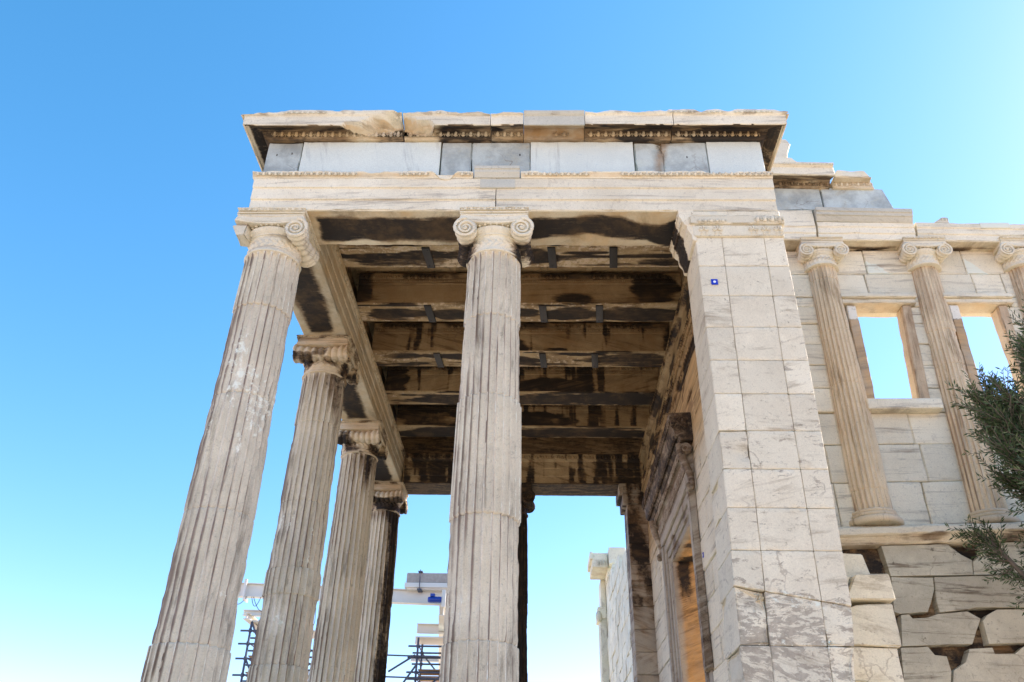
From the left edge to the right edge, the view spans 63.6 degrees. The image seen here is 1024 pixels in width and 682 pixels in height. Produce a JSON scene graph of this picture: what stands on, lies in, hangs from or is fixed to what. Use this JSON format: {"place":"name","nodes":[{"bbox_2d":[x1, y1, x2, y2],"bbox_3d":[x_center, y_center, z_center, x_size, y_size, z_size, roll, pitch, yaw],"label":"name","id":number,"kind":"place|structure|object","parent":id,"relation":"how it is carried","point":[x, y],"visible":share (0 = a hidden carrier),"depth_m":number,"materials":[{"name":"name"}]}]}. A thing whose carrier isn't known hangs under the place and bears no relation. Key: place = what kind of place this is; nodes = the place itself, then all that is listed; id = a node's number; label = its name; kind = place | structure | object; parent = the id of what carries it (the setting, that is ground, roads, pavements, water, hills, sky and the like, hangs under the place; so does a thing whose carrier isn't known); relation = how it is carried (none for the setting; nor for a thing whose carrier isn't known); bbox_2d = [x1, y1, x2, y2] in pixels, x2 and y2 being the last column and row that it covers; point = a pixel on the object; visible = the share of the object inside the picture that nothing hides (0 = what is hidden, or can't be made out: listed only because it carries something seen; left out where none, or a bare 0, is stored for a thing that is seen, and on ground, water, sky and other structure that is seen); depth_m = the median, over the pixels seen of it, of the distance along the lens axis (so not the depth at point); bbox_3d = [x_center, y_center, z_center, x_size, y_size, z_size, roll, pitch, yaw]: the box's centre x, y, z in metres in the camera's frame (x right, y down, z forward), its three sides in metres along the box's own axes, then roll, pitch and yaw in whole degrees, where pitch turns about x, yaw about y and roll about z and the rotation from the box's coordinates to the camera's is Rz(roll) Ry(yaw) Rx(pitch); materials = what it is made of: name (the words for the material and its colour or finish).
{"place":"outdoors","nodes":[
{"label":"outdoors","id":0,"kind":"place"},
{"bbox_2d":[0,0,1023,681],"label":"sky","id":1,"kind":"structure","parent":0,"point":[128,161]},
{"bbox_2d":[587,547,633,681],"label":"ruined wall","id":2,"kind":"structure","parent":0,"point":[608,570],"depth_m":27.21,"materials":[{"name":"white stone"}]},
{"bbox_3d":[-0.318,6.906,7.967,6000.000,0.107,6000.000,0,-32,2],"label":"ground","id":3,"kind":"structure","parent":0,"visible":0},
{"bbox_2d":[232,620,258,681],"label":"scaffold tower","id":4,"kind":"structure","parent":3,"relation":"on","point":[245,658],"depth_m":29.35,"materials":[{"name":"blue metal"}]},
{"bbox_2d":[242,609,261,629],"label":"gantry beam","id":5,"kind":"structure","parent":4,"relation":"on","point":[250,615],"depth_m":29.91,"materials":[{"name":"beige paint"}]},
{"bbox_2d":[308,630,314,676],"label":"scaffold tower","id":6,"kind":"structure","parent":3,"relation":"on","point":[313,635],"depth_m":29.56,"materials":[{"name":"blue metal"}]},
{"bbox_2d":[388,636,443,681],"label":"scaffold tower","id":7,"kind":"structure","parent":3,"relation":"on","point":[429,641],"depth_m":30.15,"materials":[{"name":"blue metal"}]},
{"bbox_2d":[386,676,438,678],"bbox_3d":[-3.510,12.035,29.495,3.501,0.119,0.059,0,-32,2],"label":"scaffold rail","id":8,"kind":"object","parent":7,"relation":"attached to","point":[411,677],"visible":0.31,"depth_m":29.47,"materials":[{"name":"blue metal"}]},
{"bbox_2d":[388,654,440,657],"bbox_3d":[-3.497,11.411,29.884,3.501,0.129,0.059,0,-32,2],"label":"scaffold rail","id":9,"kind":"object","parent":7,"relation":"attached to","point":[415,656],"visible":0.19,"depth_m":29.87,"materials":[{"name":"blue metal"}]},
{"bbox_2d":[415,623,443,644],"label":"gantry beam","id":10,"kind":"structure","parent":7,"relation":"on","point":[424,628],"depth_m":31.44,"materials":[{"name":"beige metal"}]},
{"bbox_2d":[439,604,445,668],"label":"gantry beam","id":11,"kind":"structure","parent":10,"relation":"on","point":[441,618],"depth_m":30.44,"materials":[{"name":"beige metal"}]},
{"bbox_2d":[410,655,438,662],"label":"gantry beam","id":12,"kind":"structure","parent":11,"relation":"attached to","point":[430,660],"depth_m":36.26,"materials":[{"name":"beige paint"}]},
{"bbox_2d":[441,590,445,607],"bbox_3d":[-2.447,9.323,29.738,0.200,0.600,0.400,0,-32,2],"label":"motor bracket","id":13,"kind":"object","parent":11,"relation":"attached to","point":[443,602],"visible":0.77,"depth_m":29.56,"materials":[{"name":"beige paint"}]},
{"bbox_2d":[238,583,446,605],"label":"gantry beam","id":14,"kind":"structure","parent":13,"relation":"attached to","point":[400,596],"depth_m":30.15,"materials":[{"name":"white metal"}]},
{"bbox_2d":[242,579,247,602],"bbox_3d":[-9.791,9.191,30.382,0.120,0.760,0.420,0,-32,2],"label":"beam clamp","id":15,"kind":"object","parent":14,"relation":"attached to","point":[244,590],"visible":1,"depth_m":30.23,"materials":[{"name":"white metal"}]},
{"bbox_2d":[237,597,260,610],"bbox_3d":[-9.466,9.572,30.029,1.259,0.578,0.024,0,-32,2],"label":"hanging cable","id":16,"kind":"object","parent":14,"relation":"hanging from","point":[252,602],"visible":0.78,"depth_m":30.05,"materials":[{"name":"blue rubber"}]},
{"bbox_2d":[417,569,422,592],"bbox_3d":[-3.347,8.894,30.385,0.160,0.740,0.800,0,-32,2],"label":"beam clamp","id":17,"kind":"object","parent":14,"relation":"attached to","point":[419,589],"visible":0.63,"depth_m":30.05,"materials":[{"name":"grey metal"}]},
{"bbox_2d":[405,582,446,590],"bbox_3d":[-2.966,9.067,30.267,1.870,0.225,0.640,0,-32,2],"label":"support board","id":18,"kind":"object","parent":14,"relation":"on","point":[410,586],"visible":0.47,"depth_m":30.01,"materials":[{"name":"beige paint"}]},
{"bbox_2d":[406,573,447,582],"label":"concrete block","id":19,"kind":"structure","parent":18,"relation":"on","point":[429,577],"depth_m":30.17,"materials":[{"name":"grey concrete"}]},
{"bbox_2d":[428,593,441,602],"bbox_3d":[-2.771,9.239,29.623,0.480,0.310,0.220,0,-32,2],"label":"electric motor","id":20,"kind":"object","parent":13,"relation":"attached to","point":[432,598],"visible":1,"depth_m":29.52,"materials":[{"name":"blue metal"}]},
{"bbox_2d":[140,109,854,681],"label":"temple porch","id":21,"kind":"object","parent":3,"relation":"on","point":[504,319],"visible":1,"depth_m":11.41,"materials":[{"name":"stone"}]},
{"bbox_2d":[642,412,713,681],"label":"doorway","id":22,"kind":"structure","parent":21,"relation":"in","point":[669,502],"depth_m":14.18,"materials":[{"name":"stone"}]},
{"bbox_2d":[711,279,717,284],"bbox_3d":[2.521,-0.737,10.269,0.082,0.082,0.011,0,-32,2],"label":"survey marker","id":23,"kind":"object","parent":21,"relation":"attached to","point":[714,281],"visible":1,"depth_m":10.26,"materials":[{"name":"blue plastic"}]},
{"bbox_2d":[843,553,903,681],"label":"broken wall","id":24,"kind":"structure","parent":3,"relation":"on","point":[877,642],"depth_m":9.05,"materials":[{"name":"stone"}]},
{"bbox_2d":[771,161,1023,681],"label":"temple hall","id":25,"kind":"structure","parent":3,"relation":"on","point":[906,483],"depth_m":12.81,"materials":[{"name":"stone"}]},
{"bbox_2d":[774,157,795,161],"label":"stone block","id":26,"kind":"structure","parent":25,"relation":"on","point":[781,159],"depth_m":15.05,"materials":[{"name":"stone"}]},
{"bbox_2d":[776,139,789,157],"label":"stone block","id":27,"kind":"structure","parent":26,"relation":"on","point":[783,148],"depth_m":15.26,"materials":[{"name":"stone"}]},
{"bbox_2d":[840,293,943,413],"bbox_3d":[6.144,0.281,13.559,1.269,2.212,0.683,0,-32,2],"label":"window frame","id":28,"kind":"structure","parent":25,"relation":"in","point":[874,305],"depth_m":13.46,"materials":[{"name":"stone"}]},
{"bbox_2d":[934,217,948,222],"bbox_3d":[7.527,-2.020,14.635,0.269,0.133,0.414,0,-32,2],"label":"stone fragment","id":29,"kind":"object","parent":25,"relation":"on","point":[943,220],"visible":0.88,"depth_m":14.45,"materials":[{"name":"stone"}]},
{"bbox_2d":[943,293,1023,406],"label":"window frame","id":30,"kind":"structure","parent":25,"relation":"in","point":[993,305],"depth_m":13.76,"materials":[{"name":"stone"}]},
{"bbox_2d":[944,294,1023,615],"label":"olive tree","id":31,"kind":"object","parent":3,"relation":"on","point":[1000,422],"visible":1,"depth_m":10.22,"materials":[{"name":"green plant"}]}
]}

